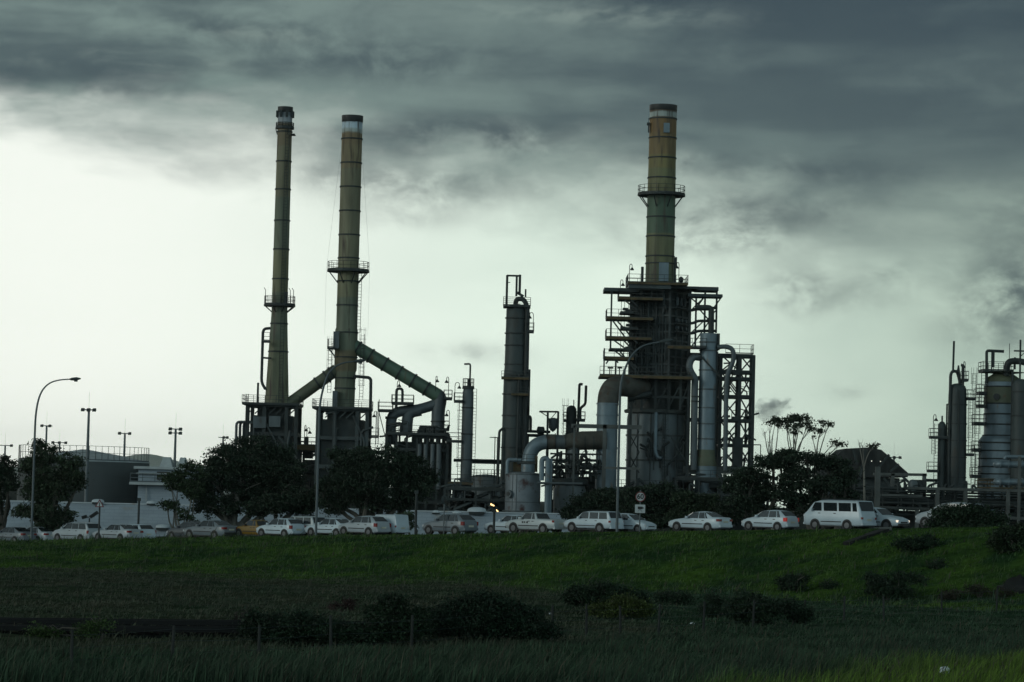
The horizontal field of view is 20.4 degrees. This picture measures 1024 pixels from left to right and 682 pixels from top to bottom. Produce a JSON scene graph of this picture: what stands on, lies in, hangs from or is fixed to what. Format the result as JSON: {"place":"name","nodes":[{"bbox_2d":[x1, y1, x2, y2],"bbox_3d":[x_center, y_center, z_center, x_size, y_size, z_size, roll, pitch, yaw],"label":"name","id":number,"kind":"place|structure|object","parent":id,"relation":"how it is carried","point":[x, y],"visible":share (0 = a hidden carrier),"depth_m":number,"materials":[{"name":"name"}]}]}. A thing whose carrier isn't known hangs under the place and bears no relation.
{"place":"outdoors","nodes":[
{"label":"outdoors","id":0,"kind":"place"},
{"bbox_2d":[52,522,102,539],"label":"minivan","id":1,"kind":"object","parent":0,"point":[72,530],"visible":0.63,"depth_m":232.03,"materials":[{"name":"silver metal"}]},
{"bbox_2d":[10,454,451,497],"bbox_3d":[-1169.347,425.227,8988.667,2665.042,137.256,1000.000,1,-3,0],"label":"hills","id":2,"kind":"structure","parent":0,"point":[154,460],"depth_m":8938.36,"materials":[{"name":"grey"}]},
{"bbox_2d":[236,520,270,536],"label":"pickup truck","id":3,"kind":"object","parent":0,"point":[249,527],"visible":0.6,"depth_m":221.41,"materials":[{"name":"yellow paint"}]},
{"bbox_2d":[0,489,1023,681],"bbox_3d":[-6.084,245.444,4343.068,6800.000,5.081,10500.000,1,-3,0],"label":"ground","id":4,"kind":"structure","parent":0,"point":[1017,563],"depth_m":171.73,"materials":[{"name":"green plant"}]},
{"bbox_2d":[0,453,24,529],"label":"broadleaf tree","id":5,"kind":"object","parent":4,"relation":"on","point":[8,482],"visible":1,"depth_m":242.22,"materials":[{"name":"green plant"}]},
{"bbox_2d":[7,438,93,530],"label":"broadleaf tree","id":6,"kind":"object","parent":4,"relation":"on","point":[51,491],"visible":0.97,"depth_m":238.92,"materials":[{"name":"green plant"}]},
{"bbox_2d":[30,377,80,539],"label":"street lamp","id":7,"kind":"object","parent":4,"relation":"on","point":[75,379],"visible":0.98,"depth_m":233.74,"materials":[{"name":"grey metal"}]},
{"bbox_2d":[22,615,125,641],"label":"bush","id":8,"kind":"object","parent":4,"relation":"on","point":[89,627],"visible":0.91,"depth_m":97.52,"materials":[{"name":"green plant"}]},
{"bbox_2d":[17,444,149,502],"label":"storage tank","id":9,"kind":"object","parent":4,"relation":"on","point":[109,473],"visible":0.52,"depth_m":336.25,"materials":[{"name":"grey metal"}]},
{"bbox_2d":[81,392,95,501],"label":"floodlight mast","id":10,"kind":"object","parent":4,"relation":"on","point":[87,455],"visible":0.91,"depth_m":321.61,"materials":[{"name":"metal"}]},
{"bbox_2d":[129,466,219,504],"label":"white annex","id":11,"kind":"object","parent":4,"relation":"on","point":[151,486],"visible":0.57,"depth_m":329.46,"materials":[{"name":"concrete"}]},
{"bbox_2d":[153,458,209,537],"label":"sapling","id":12,"kind":"object","parent":4,"relation":"on","point":[179,482],"visible":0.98,"depth_m":242.43,"materials":[{"name":"green plant"}]},
{"bbox_2d":[0,617,370,625],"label":"railway track","id":13,"kind":"structure","parent":4,"relation":"on","point":[147,622],"depth_m":106.30,"materials":[{"name":"black metal"}]},
{"bbox_2d":[3,500,375,539],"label":"boundary wall","id":14,"kind":"structure","parent":4,"relation":"on","point":[153,516],"depth_m":260.97,"materials":[{"name":"concrete"}]},
{"bbox_2d":[0,624,416,638],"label":"railway track","id":15,"kind":"structure","parent":4,"relation":"on","point":[150,632],"depth_m":100.92,"materials":[{"name":"black metal"}]},
{"bbox_2d":[181,432,313,536],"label":"broadleaf tree","id":16,"kind":"object","parent":4,"relation":"on","point":[232,468],"visible":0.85,"depth_m":245.23,"materials":[{"name":"green plant"}]},
{"bbox_2d":[235,383,303,505],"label":"process furnace","id":17,"kind":"object","parent":4,"relation":"on","point":[279,423],"visible":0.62,"depth_m":396.31,"materials":[{"name":"metal"}]},
{"bbox_2d":[260,106,295,402],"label":"tall chimney","id":18,"kind":"object","parent":17,"relation":"on","point":[277,368],"visible":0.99,"depth_m":400.16,"materials":[{"name":"paint"}]},
{"bbox_2d":[288,365,335,409],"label":"flue duct","id":19,"kind":"object","parent":17,"relation":"attached to","point":[310,388],"visible":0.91,"depth_m":399.49,"materials":[{"name":"grey metal"}]},
{"bbox_2d":[236,485,320,519],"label":"bush","id":20,"kind":"object","parent":4,"relation":"on","point":[303,502],"visible":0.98,"depth_m":242.94,"materials":[{"name":"green plant"}]},
{"bbox_2d":[229,606,378,646],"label":"bush","id":21,"kind":"object","parent":4,"relation":"on","point":[274,624],"visible":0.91,"depth_m":98.32,"materials":[{"name":"green plant"}]},
{"bbox_2d":[297,425,319,482],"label":"gangway","id":22,"kind":"object","parent":4,"relation":"on","point":[306,445],"visible":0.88,"depth_m":398.46,"materials":[{"name":"metal"}]},
{"bbox_2d":[315,359,365,534],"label":"street lamp","id":23,"kind":"object","parent":4,"relation":"on","point":[359,361],"visible":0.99,"depth_m":212.85,"materials":[{"name":"grey metal"}]},
{"bbox_2d":[322,593,360,611],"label":"bush","id":24,"kind":"object","parent":4,"relation":"on","point":[349,603],"visible":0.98,"depth_m":127.36,"materials":[{"name":"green plant"}]},
{"bbox_2d":[300,441,383,513],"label":"process unit","id":25,"kind":"object","parent":4,"relation":"on","point":[308,454],"visible":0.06,"depth_m":406.20,"materials":[{"name":"metal"}]},
{"bbox_2d":[312,398,378,508],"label":"process furnace","id":26,"kind":"object","parent":4,"relation":"on","point":[346,427],"visible":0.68,"depth_m":396.64,"materials":[{"name":"metal"}]},
{"bbox_2d":[325,114,371,434],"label":"tall chimney","id":27,"kind":"object","parent":26,"relation":"on","point":[348,269],"visible":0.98,"depth_m":399.95,"materials":[{"name":"paint"}]},
{"bbox_2d":[355,340,440,399],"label":"flue duct","id":28,"kind":"object","parent":27,"relation":"attached to","point":[408,378],"visible":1,"depth_m":399.54,"materials":[{"name":"grey metal"}]},
{"bbox_2d":[311,441,443,534],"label":"broadleaf tree","id":29,"kind":"object","parent":4,"relation":"on","point":[356,481],"visible":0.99,"depth_m":238.86,"materials":[{"name":"green plant"}]},
{"bbox_2d":[340,581,445,644],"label":"bush","id":30,"kind":"object","parent":4,"relation":"on","point":[388,611],"visible":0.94,"depth_m":98.89,"materials":[{"name":"green plant"}]},
{"bbox_2d":[375,376,452,510],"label":"industrial structure","id":31,"kind":"object","parent":4,"relation":"on","point":[438,452],"visible":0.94,"depth_m":398.04,"materials":[{"name":"metal"}]},
{"bbox_2d":[446,363,476,486],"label":"column","id":32,"kind":"structure","parent":4,"relation":"on","point":[467,437],"depth_m":395.26,"materials":[{"name":"metal"}]},
{"bbox_2d":[436,478,504,511],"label":"process unit","id":33,"kind":"object","parent":4,"relation":"on","point":[464,498],"visible":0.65,"depth_m":388.13,"materials":[{"name":"metal"}]},
{"bbox_2d":[383,510,568,534],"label":"boundary wall","id":34,"kind":"structure","parent":4,"relation":"on","point":[424,516],"depth_m":261.28,"materials":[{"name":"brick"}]},
{"bbox_2d":[471,469,500,498],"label":"storage tank","id":35,"kind":"object","parent":4,"relation":"on","point":[478,478],"visible":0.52,"depth_m":436.83,"materials":[{"name":"metal"}]},
{"bbox_2d":[423,582,570,643],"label":"bush","id":36,"kind":"object","parent":4,"relation":"on","point":[493,618],"visible":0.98,"depth_m":100.33,"materials":[{"name":"green plant"}]},
{"bbox_2d":[0,589,1023,681],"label":"tall grass","id":37,"kind":"structure","parent":4,"relation":"on","point":[327,664],"depth_m":85.12,"materials":[{"name":"green plant"}]},
{"bbox_2d":[496,275,533,498],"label":"distillation column","id":38,"kind":"structure","parent":4,"relation":"on","point":[514,429],"depth_m":394.98,"materials":[{"name":"metal"}]},
{"bbox_2d":[502,454,541,511],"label":"storage vessel","id":39,"kind":"object","parent":4,"relation":"on","point":[522,491],"visible":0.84,"depth_m":381.45,"materials":[{"name":"paint"}]},
{"bbox_2d":[70,588,1023,671],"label":"wire fence","id":40,"kind":"object","parent":4,"relation":"on","point":[552,611],"visible":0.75,"depth_m":104.80,"materials":[{"name":"grey metal"}]},
{"bbox_2d":[538,456,582,512],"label":"standing pipe","id":41,"kind":"object","parent":4,"relation":"on","point":[548,461],"visible":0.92,"depth_m":380.31,"materials":[{"name":"metal"}]},
{"bbox_2d":[541,457,595,512],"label":"process unit","id":42,"kind":"object","parent":4,"relation":"on","point":[591,483],"visible":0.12,"depth_m":404.98,"materials":[{"name":"metal"}]},
{"bbox_2d":[552,478,587,512],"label":"storage vessel","id":43,"kind":"object","parent":4,"relation":"on","point":[561,492],"visible":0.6,"depth_m":387.66,"materials":[{"name":"metal"}]},
{"bbox_2d":[521,431,606,478],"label":"transfer duct","id":44,"kind":"object","parent":43,"relation":"on","point":[588,440],"visible":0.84,"depth_m":388.89,"materials":[{"name":"metal"}]},
{"bbox_2d":[562,383,586,477],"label":"column","id":45,"kind":"structure","parent":4,"relation":"on","point":[572,415],"depth_m":401.11,"materials":[{"name":"metal"}]},
{"bbox_2d":[555,486,627,531],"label":"broadleaf tree","id":46,"kind":"object","parent":4,"relation":"on","point":[600,498],"visible":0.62,"depth_m":221.35,"materials":[{"name":"green plant"}]},
{"bbox_2d":[544,424,641,497],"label":"concrete frame","id":47,"kind":"object","parent":4,"relation":"on","point":[573,464],"visible":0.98,"depth_m":387.26,"materials":[{"name":"concrete"}]},
{"bbox_2d":[554,575,656,611],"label":"bush","id":48,"kind":"object","parent":4,"relation":"on","point":[581,595],"visible":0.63,"depth_m":130.97,"materials":[{"name":"green plant"}]},
{"bbox_2d":[581,583,657,619],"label":"bush","id":49,"kind":"object","parent":4,"relation":"on","point":[636,607],"visible":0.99,"depth_m":125.30,"materials":[{"name":"green plant"}]},
{"bbox_2d":[595,375,650,509],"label":"transfer duct","id":50,"kind":"object","parent":4,"relation":"on","point":[607,403],"visible":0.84,"depth_m":390.01,"materials":[{"name":"metal"}]},
{"bbox_2d":[616,339,672,531],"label":"street lamp","id":51,"kind":"object","parent":4,"relation":"on","point":[666,341],"visible":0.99,"depth_m":194.42,"materials":[{"name":"grey metal"}]},
{"bbox_2d":[615,480,686,530],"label":"broadleaf tree","id":52,"kind":"object","parent":4,"relation":"on","point":[655,503],"visible":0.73,"depth_m":216.84,"materials":[{"name":"green plant"}]},
{"bbox_2d":[598,262,722,527],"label":"heater tower","id":53,"kind":"structure","parent":4,"relation":"on","point":[656,312],"depth_m":396.91,"materials":[{"name":"grey metal"}]},
{"bbox_2d":[638,104,684,281],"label":"tall chimney","id":54,"kind":"object","parent":53,"relation":"on","point":[661,194],"visible":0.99,"depth_m":400.22,"materials":[{"name":"paint"}]},
{"bbox_2d":[686,354,700,469],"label":"overhead pipe","id":55,"kind":"object","parent":53,"relation":"attached to","point":[692,358],"visible":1,"depth_m":395.25,"materials":[{"name":"metal"}]},
{"bbox_2d":[649,587,698,604],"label":"bush","id":56,"kind":"object","parent":4,"relation":"on","point":[682,597],"visible":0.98,"depth_m":146.47,"materials":[{"name":"green plant"}]},
{"bbox_2d":[661,490,738,530],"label":"broadleaf tree","id":57,"kind":"object","parent":4,"relation":"on","point":[688,501],"visible":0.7,"depth_m":215.12,"materials":[{"name":"green plant"}]},
{"bbox_2d":[695,333,719,492],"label":"silver column","id":58,"kind":"structure","parent":4,"relation":"on","point":[707,417],"depth_m":395.62,"materials":[{"name":"metal"}]},
{"bbox_2d":[717,344,735,469],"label":"overhead pipe","id":59,"kind":"object","parent":58,"relation":"attached to","point":[726,392],"visible":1,"depth_m":395.42,"materials":[{"name":"grey metal"}]},
{"bbox_2d":[694,591,731,617],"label":"bush","id":60,"kind":"object","parent":4,"relation":"on","point":[713,603],"visible":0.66,"depth_m":128.49,"materials":[{"name":"green plant"}]},
{"bbox_2d":[683,344,760,477],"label":"steel frame","id":61,"kind":"object","parent":4,"relation":"on","point":[737,460],"visible":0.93,"depth_m":397.60,"materials":[{"name":"metal"}]},
{"bbox_2d":[673,469,777,529],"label":"process unit","id":62,"kind":"object","parent":4,"relation":"on","point":[685,481],"visible":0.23,"depth_m":392.27,"materials":[{"name":"metal"}]},
{"bbox_2d":[723,585,788,626],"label":"bush","id":63,"kind":"object","parent":4,"relation":"on","point":[763,612],"visible":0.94,"depth_m":121.16,"materials":[{"name":"green plant"}]},
{"bbox_2d":[712,447,803,529],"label":"broadleaf tree","id":64,"kind":"object","parent":4,"relation":"on","point":[748,488],"visible":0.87,"depth_m":213.17,"materials":[{"name":"green plant"}]},
{"bbox_2d":[761,415,783,529],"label":"gum tree","id":65,"kind":"object","parent":4,"relation":"on","point":[775,420],"visible":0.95,"depth_m":254.59,"materials":[{"name":"green plant"}]},
{"bbox_2d":[771,568,818,591],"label":"bush","id":66,"kind":"object","parent":4,"relation":"on","point":[788,581],"visible":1,"depth_m":162.53,"materials":[{"name":"green plant"}]},
{"bbox_2d":[777,413,816,529],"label":"gum tree","id":67,"kind":"object","parent":4,"relation":"on","point":[801,420],"visible":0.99,"depth_m":254.78,"materials":[{"name":"green plant"}]},
{"bbox_2d":[777,594,818,625],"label":"bush","id":68,"kind":"object","parent":4,"relation":"on","point":[797,612],"visible":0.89,"depth_m":122.98,"materials":[{"name":"green plant"}]},
{"bbox_2d":[769,447,865,529],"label":"broadleaf tree","id":69,"kind":"object","parent":4,"relation":"on","point":[841,479],"visible":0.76,"depth_m":212.15,"materials":[{"name":"green plant"}]},
{"bbox_2d":[812,418,848,474],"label":"gum tree","id":70,"kind":"object","parent":4,"relation":"on","point":[820,432],"visible":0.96,"depth_m":254.90,"materials":[{"name":"green plant"}]},
{"bbox_2d":[812,447,908,528],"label":"stockpile shed","id":71,"kind":"structure","parent":4,"relation":"on","point":[887,464],"depth_m":368.77,"materials":[{"name":"metal"}]},
{"bbox_2d":[843,527,891,544],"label":"storm gully","id":72,"kind":"object","parent":4,"relation":"on","point":[871,533],"visible":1,"depth_m":174.94,"materials":[{"name":"concrete"}]},
{"bbox_2d":[858,440,880,500],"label":"gum tree","id":73,"kind":"object","parent":4,"relation":"on","point":[873,446],"visible":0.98,"depth_m":254.69,"materials":[{"name":"green plant"}]},
{"bbox_2d":[858,569,933,599],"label":"bush","id":74,"kind":"object","parent":4,"relation":"on","point":[882,585],"visible":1,"depth_m":157.26,"materials":[{"name":"green plant"}]},
{"bbox_2d":[887,530,943,551],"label":"bush","id":75,"kind":"object","parent":4,"relation":"on","point":[921,542],"visible":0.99,"depth_m":169.12,"materials":[{"name":"green plant"}]},
{"bbox_2d":[850,467,1023,528],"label":"pipe rack","id":76,"kind":"object","parent":4,"relation":"on","point":[904,500],"visible":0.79,"depth_m":329.62,"materials":[{"name":"metal"}]},
{"bbox_2d":[926,404,950,496],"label":"column","id":77,"kind":"structure","parent":4,"relation":"on","point":[942,437],"depth_m":379.33,"materials":[{"name":"metal"}]},
{"bbox_2d":[946,341,977,494],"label":"process column","id":78,"kind":"structure","parent":4,"relation":"on","point":[958,398],"depth_m":378.98,"materials":[{"name":"metal"}]},
{"bbox_2d":[920,499,1013,527],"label":"bush","id":79,"kind":"object","parent":4,"relation":"on","point":[970,515],"visible":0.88,"depth_m":177.85,"materials":[{"name":"green plant"}]},
{"bbox_2d":[936,580,1018,600],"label":"bush","id":80,"kind":"object","parent":4,"relation":"on","point":[973,589],"visible":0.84,"depth_m":155.60,"materials":[{"name":"green plant"}]},
{"bbox_2d":[969,344,1023,510],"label":"clad column","id":81,"kind":"structure","parent":4,"relation":"on","point":[994,443],"depth_m":382.00,"materials":[{"name":"metal"}]},
{"bbox_2d":[983,521,1023,553],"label":"bush","id":82,"kind":"object","parent":4,"relation":"on","point":[1007,539],"visible":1,"depth_m":164.62,"materials":[{"name":"green plant"}]},
{"bbox_2d":[993,455,1023,523],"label":"clad pipe","id":83,"kind":"object","parent":4,"relation":"on","point":[1019,465],"visible":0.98,"depth_m":317.52,"materials":[{"name":"metal"}]},
{"bbox_2d":[997,574,1023,593],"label":"boulder","id":84,"kind":"object","parent":4,"relation":"on","point":[1017,582],"visible":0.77,"depth_m":157.06,"materials":[{"name":"grey stone"}]},
{"bbox_2d":[1010,340,1023,510],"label":"process column","id":85,"kind":"structure","parent":4,"relation":"on","point":[1017,435],"depth_m":378.15,"materials":[{"name":"metal"}]},
{"bbox_2d":[0,0,1023,510],"label":"sky","id":86,"kind":"structure","parent":0,"point":[851,172],"materials":[{"name":"grey"}]},
{"bbox_2d":[539,411,558,477],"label":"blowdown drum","id":87,"kind":"object","parent":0,"point":[552,424],"visible":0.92,"depth_m":397.75,"materials":[{"name":"metal"}]},
{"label":"road","id":88,"kind":"structure","parent":0,"visible":0},
{"bbox_2d":[0,527,36,540],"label":"sedan","id":89,"kind":"object","parent":88,"relation":"on","point":[15,533],"visible":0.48,"depth_m":237.17,"materials":[{"name":"silver metal"}]},
{"bbox_2d":[93,524,143,539],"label":"sedan","id":90,"kind":"object","parent":88,"relation":"on","point":[113,531],"visible":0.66,"depth_m":229.03,"materials":[{"name":"silver metal"}]},
{"bbox_2d":[167,521,209,537],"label":"hatchback","id":91,"kind":"object","parent":88,"relation":"on","point":[177,531],"visible":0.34,"depth_m":226.73,"materials":[{"name":"grey paint"}]},
{"bbox_2d":[183,520,237,537],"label":"sedan","id":92,"kind":"object","parent":88,"relation":"on","point":[204,528],"visible":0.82,"depth_m":222.23,"materials":[{"name":"silver metal"}]},
{"bbox_2d":[256,518,305,535],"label":"hatchback","id":93,"kind":"object","parent":88,"relation":"on","point":[282,526],"visible":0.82,"depth_m":217.48,"materials":[{"name":"white paint"}]},
{"bbox_2d":[279,515,324,535],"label":"canopy pickup","id":94,"kind":"object","parent":88,"relation":"on","point":[306,520],"visible":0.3,"depth_m":218.37,"materials":[{"name":"white paint"}]},
{"bbox_2d":[304,518,353,535],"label":"sedan","id":95,"kind":"object","parent":88,"relation":"on","point":[325,527],"visible":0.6,"depth_m":215.56,"materials":[{"name":"white paint"}]},
{"bbox_2d":[338,516,390,534],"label":"hatchback","id":96,"kind":"object","parent":88,"relation":"on","point":[372,525],"visible":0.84,"depth_m":211.96,"materials":[{"name":"silver metal"}]},
{"bbox_2d":[362,514,409,534],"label":"delivery van","id":97,"kind":"object","parent":88,"relation":"on","point":[399,523],"visible":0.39,"depth_m":212.82,"materials":[{"name":"white paint"}]},
{"bbox_2d":[422,514,478,533],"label":"hatchback","id":98,"kind":"object","parent":88,"relation":"on","point":[455,523],"visible":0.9,"depth_m":206.57,"materials":[{"name":"silver metal"}]},
{"bbox_2d":[484,515,538,532],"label":"sedan","id":99,"kind":"object","parent":88,"relation":"on","point":[500,525],"visible":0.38,"depth_m":205.84,"materials":[{"name":"white paint"}]},
{"bbox_2d":[505,512,566,532],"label":"pickup truck","id":100,"kind":"object","parent":88,"relation":"on","point":[538,521],"visible":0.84,"depth_m":201.73,"materials":[{"name":"white paint"}]},
{"bbox_2d":[564,510,623,531],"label":"station wagon","id":101,"kind":"object","parent":88,"relation":"on","point":[600,520],"visible":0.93,"depth_m":198.25,"materials":[{"name":"white paint"}]},
{"bbox_2d":[618,513,656,531],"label":"hatchback","id":102,"kind":"object","parent":88,"relation":"on","point":[631,521],"visible":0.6,"depth_m":198.78,"materials":[{"name":"white paint"}]},
{"bbox_2d":[668,511,732,530],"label":"sedan","id":103,"kind":"object","parent":88,"relation":"on","point":[706,520],"visible":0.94,"depth_m":192.41,"materials":[{"name":"white paint"}]},
{"bbox_2d":[741,510,798,529],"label":"hatchback","id":104,"kind":"object","parent":88,"relation":"on","point":[778,520],"visible":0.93,"depth_m":188.85,"materials":[{"name":"white paint"}]},
{"bbox_2d":[803,498,876,528],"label":"van","id":105,"kind":"object","parent":88,"relation":"on","point":[846,513],"visible":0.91,"depth_m":185.28,"materials":[{"name":"white paint"}]},
{"bbox_2d":[854,507,909,528],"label":"car","id":106,"kind":"object","parent":88,"relation":"on","point":[885,517],"visible":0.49,"depth_m":185.85,"materials":[{"name":"white paint"}]},
{"bbox_2d":[915,502,983,527],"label":"minivan","id":107,"kind":"object","parent":88,"relation":"on","point":[921,517],"visible":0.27,"depth_m":181.06,"materials":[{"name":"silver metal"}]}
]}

